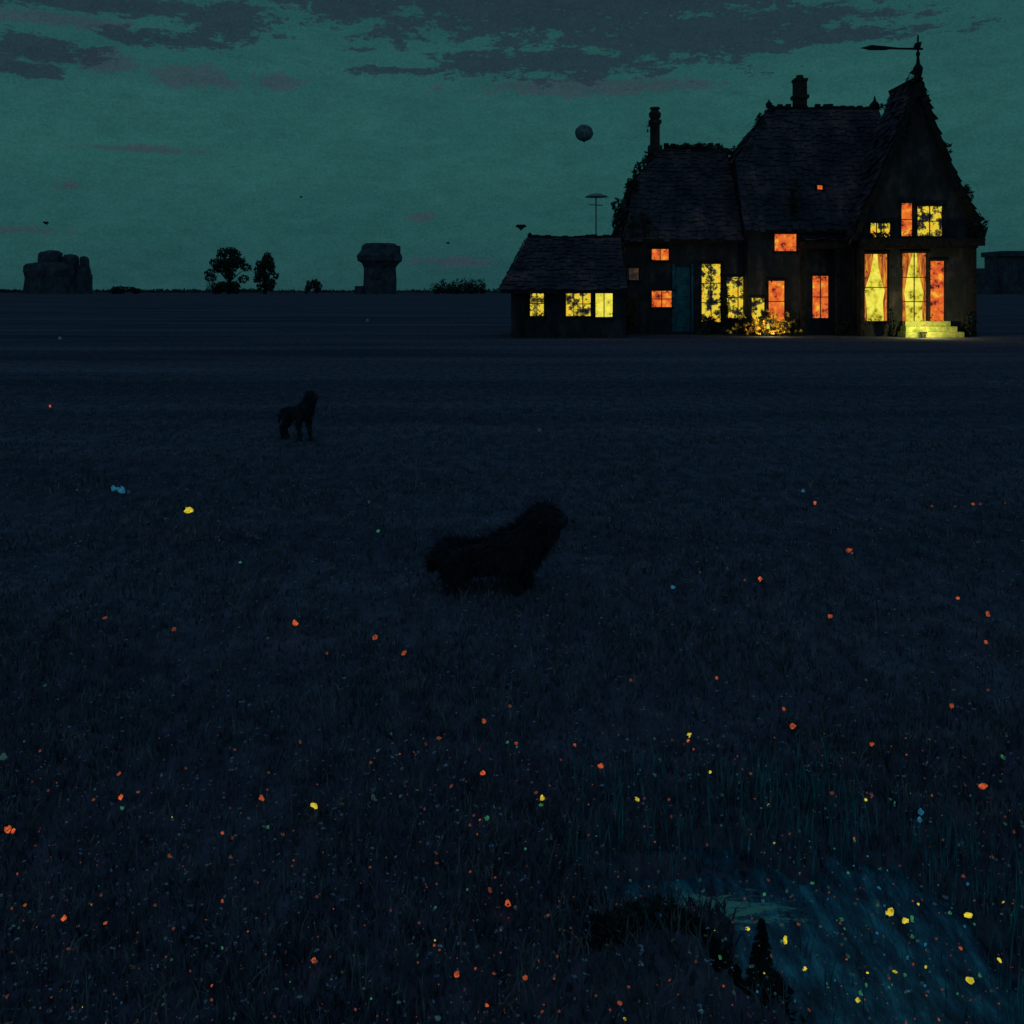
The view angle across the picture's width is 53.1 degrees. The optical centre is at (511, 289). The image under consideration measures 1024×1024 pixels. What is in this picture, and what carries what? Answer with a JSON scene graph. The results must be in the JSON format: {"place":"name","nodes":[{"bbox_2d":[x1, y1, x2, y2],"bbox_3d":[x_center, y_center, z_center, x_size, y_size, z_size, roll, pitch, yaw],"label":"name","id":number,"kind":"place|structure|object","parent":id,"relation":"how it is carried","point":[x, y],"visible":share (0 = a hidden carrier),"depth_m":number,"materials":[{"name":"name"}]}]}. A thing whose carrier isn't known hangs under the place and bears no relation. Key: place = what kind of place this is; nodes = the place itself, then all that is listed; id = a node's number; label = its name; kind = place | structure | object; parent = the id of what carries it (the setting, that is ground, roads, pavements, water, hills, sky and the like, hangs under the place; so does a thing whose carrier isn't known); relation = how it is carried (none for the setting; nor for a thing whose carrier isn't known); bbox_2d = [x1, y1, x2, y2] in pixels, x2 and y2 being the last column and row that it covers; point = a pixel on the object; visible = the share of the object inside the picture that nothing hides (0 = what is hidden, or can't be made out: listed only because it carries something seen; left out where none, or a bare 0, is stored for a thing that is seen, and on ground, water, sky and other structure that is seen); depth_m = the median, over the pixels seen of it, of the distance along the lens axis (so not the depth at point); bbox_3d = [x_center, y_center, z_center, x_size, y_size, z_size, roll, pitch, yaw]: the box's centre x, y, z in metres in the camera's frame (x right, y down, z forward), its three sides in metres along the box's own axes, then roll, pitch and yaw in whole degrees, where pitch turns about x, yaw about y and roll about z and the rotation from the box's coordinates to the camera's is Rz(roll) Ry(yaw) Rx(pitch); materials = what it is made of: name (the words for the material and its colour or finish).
{"place":"outdoors","nodes":[
{"label":"outdoors","id":0,"kind":"place"},
{"bbox_2d":[0,291,1023,1023],"bbox_3d":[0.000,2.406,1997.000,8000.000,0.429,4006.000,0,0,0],"label":"field","id":1,"kind":"structure","parent":0,"point":[142,335],"depth_m":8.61,"materials":[{"name":"green plant"}]},
{"bbox_2d":[22,250,92,293],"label":"ruined castle","id":2,"kind":"structure","parent":1,"relation":"on","point":[52,272],"depth_m":634.69,"materials":[{"name":"stone"}]},
{"bbox_2d":[109,286,140,293],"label":"distant bush","id":3,"kind":"object","parent":1,"relation":"on","point":[117,290],"visible":0.99,"depth_m":609.54,"materials":[{"name":"green plant"}]},
{"bbox_2d":[206,280,240,293],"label":"distant bush","id":4,"kind":"object","parent":1,"relation":"on","point":[215,289],"visible":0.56,"depth_m":599.75,"materials":[{"name":"green plant"}]},
{"bbox_2d":[204,247,251,293],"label":"broadleaf tree","id":5,"kind":"object","parent":1,"relation":"on","point":[230,264],"visible":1,"depth_m":586.84,"materials":[{"name":"green plant"}]},
{"bbox_2d":[0,288,499,292],"bbox_3d":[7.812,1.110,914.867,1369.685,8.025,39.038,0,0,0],"label":"distant treeline","id":6,"kind":"object","parent":1,"relation":"on","point":[243,290],"visible":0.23,"depth_m":911.27,"materials":[{"name":"green plant"}]},
{"bbox_2d":[253,252,278,293],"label":"broadleaf tree","id":7,"kind":"object","parent":1,"relation":"on","point":[266,262],"visible":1,"depth_m":597.80,"materials":[{"name":"green plant"}]},
{"bbox_2d":[276,390,319,441],"bbox_3d":[-3.437,2.004,16.412,0.940,0.876,0.392,0,0,32],"label":"dog","id":8,"kind":"object","parent":1,"relation":"on","point":[302,410],"visible":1,"depth_m":16.29},
{"bbox_2d":[304,279,322,293],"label":"distant bush","id":9,"kind":"object","parent":1,"relation":"on","point":[315,285],"visible":1,"depth_m":599.48,"materials":[{"name":"green plant"}]},
{"bbox_2d":[355,243,401,293],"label":"watchtower","id":10,"kind":"structure","parent":1,"relation":"on","point":[380,262],"depth_m":610.94,"materials":[{"name":"stone"}]},
{"bbox_2d":[430,278,486,293],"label":"hedge","id":11,"kind":"object","parent":1,"relation":"on","point":[469,288],"visible":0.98,"depth_m":601.47,"materials":[{"name":"green plant"}]},
{"bbox_2d":[420,495,575,596],"bbox_3d":[-0.136,2.044,8.211,1.293,0.837,0.599,0,0,6],"label":"dog","id":12,"kind":"object","parent":1,"relation":"on","point":[513,554],"visible":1,"depth_m":8.06},
{"bbox_2d":[0,317,1023,1023],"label":"flowers","id":13,"kind":"object","parent":1,"relation":"on","point":[600,765],"visible":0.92,"depth_m":3.87,"materials":[{"name":"plant"}]},
{"bbox_2d":[0,472,1023,1023],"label":"wildflowers","id":14,"kind":"object","parent":1,"relation":"on","point":[448,740],"visible":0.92,"depth_m":5.17,"materials":[{"name":"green plant"}]},
{"bbox_2d":[497,233,627,337],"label":"outbuilding","id":15,"kind":"structure","parent":1,"relation":"on","point":[565,286],"depth_m":51.49,"materials":[{"name":"stone"}]},
{"bbox_2d":[585,193,607,233],"bbox_3d":[4.968,-1.634,60.020,1.378,8.068,1.260,0,0,0],"label":"roof aerial","id":16,"kind":"object","parent":15,"relation":"on","point":[596,195],"visible":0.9,"depth_m":59.97,"materials":[{"name":"metal"}]},
{"bbox_2d":[578,887,808,1023],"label":"bank sedge","id":17,"kind":"object","parent":1,"relation":"on","point":[607,920],"visible":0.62,"depth_m":3.53,"materials":[{"name":"green plant"}]},
{"bbox_2d":[698,315,716,334],"bbox_3d":[10.442,1.862,54.729,1.051,1.149,0.718,0,0,0],"label":"shrub","id":18,"kind":"object","parent":1,"relation":"on","point":[709,323],"visible":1,"depth_m":54.63,"materials":[{"name":"green plant"}]},
{"bbox_2d":[719,280,729,334],"bbox_3d":[11.283,0.943,54.359,0.588,2.928,0.676,0,0,24],"label":"shrub","id":19,"kind":"object","parent":1,"relation":"on","point":[724,312],"visible":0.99,"depth_m":54.32,"materials":[{"name":"green plant"}]},
{"bbox_2d":[741,307,753,335],"bbox_3d":[12.475,1.669,53.999,0.674,1.484,0.709,0,0,31],"label":"shrub","id":20,"kind":"object","parent":1,"relation":"on","point":[748,319],"visible":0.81,"depth_m":53.95,"materials":[{"name":"green plant"}]},
{"bbox_2d":[745,918,776,997],"bbox_3d":[0.865,2.303,3.551,0.123,0.250,0.122,0,0,0],"label":"pine tree","id":21,"kind":"object","parent":1,"relation":"on","point":[761,953],"visible":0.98,"depth_m":3.53,"materials":[{"name":"green plant"}]},
{"bbox_2d":[726,309,801,335],"bbox_3d":[13.119,1.694,53.366,3.886,1.412,1.140,0,0,0],"label":"flower bed","id":22,"kind":"object","parent":1,"relation":"on","point":[764,327],"visible":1,"depth_m":53.30,"materials":[{"name":"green plant"}]},
{"bbox_2d":[758,310,772,331],"bbox_3d":[13.306,1.662,53.904,0.868,1.503,0.644,0,0,0],"label":"shrub","id":23,"kind":"object","parent":1,"relation":"on","point":[765,314],"visible":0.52,"depth_m":53.84,"materials":[{"name":"green plant"}]},
{"bbox_2d":[787,311,799,334],"bbox_3d":[15.000,1.771,54.087,0.950,1.284,0.704,0,0,0],"label":"shrub","id":24,"kind":"object","parent":1,"relation":"on","point":[796,323],"visible":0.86,"depth_m":54.14,"materials":[{"name":"green plant"}]},
{"bbox_2d":[565,711,1023,1023],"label":"reeds","id":25,"kind":"object","parent":1,"relation":"on","point":[994,892],"visible":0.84,"depth_m":4.37,"materials":[{"name":"green plant"}]},
{"bbox_2d":[623,97,974,335],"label":"walls","id":26,"kind":"structure","parent":1,"relation":"on","point":[917,173],"depth_m":54.60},
{"bbox_2d":[629,268,638,279],"bbox_3d":[6.624,-0.869,55.780,0.652,0.652,0.001,0,0,0],"label":"window","id":27,"kind":"object","parent":26,"relation":"attached to","point":[633,272],"depth_m":55.78,"materials":[{"name":"glass"}]},
{"bbox_2d":[672,264,692,331],"bbox_3d":[9.271,0.439,55.655,1.136,3.684,0.210,0,0,0],"label":"side door","id":28,"kind":"structure","parent":26,"relation":"attached to","point":[681,299],"depth_m":55.66,"materials":[{"name":"teal wood"}]},
{"bbox_2d":[652,185,943,321],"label":"windows","id":29,"kind":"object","parent":26,"relation":"attached to","point":[785,242],"depth_m":54.78,"materials":[{"name":"orange glass"}]},
{"bbox_2d":[611,80,985,243],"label":"roofs","id":30,"kind":"structure","parent":26,"relation":"on","point":[842,155],"depth_m":56.35,"materials":[{"name":"tile"}]},
{"bbox_2d":[648,75,808,162],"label":"chimneys","id":31,"kind":"object","parent":30,"relation":"on","point":[800,95],"visible":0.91,"depth_m":58.90,"materials":[{"name":"brick"}]},
{"bbox_2d":[611,70,988,326],"bbox_3d":[15.137,-4.638,56.225,19.561,13.567,6.816,0,0,5],"label":"ivy","id":32,"kind":"object","parent":26,"relation":"attached to","point":[630,183],"visible":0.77,"depth_m":55.28,"materials":[{"name":"green plant"}]},
{"bbox_2d":[702,206,941,322],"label":"windows","id":33,"kind":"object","parent":26,"relation":"attached to","point":[758,303],"depth_m":55.78,"materials":[{"name":"yellow glass"}]},
{"bbox_2d":[865,253,923,320],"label":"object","id":34,"kind":"object","parent":26,"relation":"attached to","point":[874,300],"depth_m":53.38,"materials":[{"name":"yellow glass"}]},
{"bbox_2d":[865,253,925,320],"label":"curtains","id":35,"kind":"object","parent":26,"relation":"attached to","point":[921,263],"visible":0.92,"depth_m":53.36,"materials":[{"name":"orange fabric"}]},
{"bbox_2d":[624,35,987,336],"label":"trim and finials","id":36,"kind":"structure","parent":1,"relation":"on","point":[972,244],"depth_m":53.12,"materials":[{"name":"black wood"}]},
{"bbox_2d":[887,306,899,336],"bbox_3d":[19.537,1.615,52.480,0.632,1.612,0.496,0,0,26],"label":"shrub","id":37,"kind":"object","parent":1,"relation":"on","point":[893,326],"visible":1,"depth_m":52.50,"materials":[{"name":"green plant"}]},
{"bbox_2d":[898,321,963,337],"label":"front steps","id":38,"kind":"structure","parent":1,"relation":"on","point":[935,329],"depth_m":52.05,"materials":[{"name":"stone"}]},
{"bbox_2d":[959,311,978,336],"bbox_3d":[23.506,1.752,52.593,0.934,1.326,0.736,0,0,-17],"label":"shrub","id":39,"kind":"object","parent":1,"relation":"on","point":[967,329],"visible":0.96,"depth_m":52.53,"materials":[{"name":"green plant"}]},
{"bbox_2d":[0,0,1023,290],"label":"sky","id":40,"kind":"structure","parent":0,"point":[151,138],"materials":[{"name":"teal"}]},
{"bbox_2d":[515,224,526,229],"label":"bird","id":41,"kind":"object","parent":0,"point":[520,226],"visible":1,"depth_m":79.88},
{"bbox_2d":[575,125,592,144],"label":"balloon","id":42,"kind":"object","parent":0,"point":[583,133],"visible":1,"depth_m":89.45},
{"bbox_2d":[599,847,1023,1023],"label":"pond","id":43,"kind":"structure","parent":0,"point":[811,982],"depth_m":3.90,"materials":[{"name":"liquid"}]},
{"bbox_2d":[977,251,1023,293],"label":"farm building","id":44,"kind":"structure","parent":0,"point":[1001,272],"depth_m":560.57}
]}

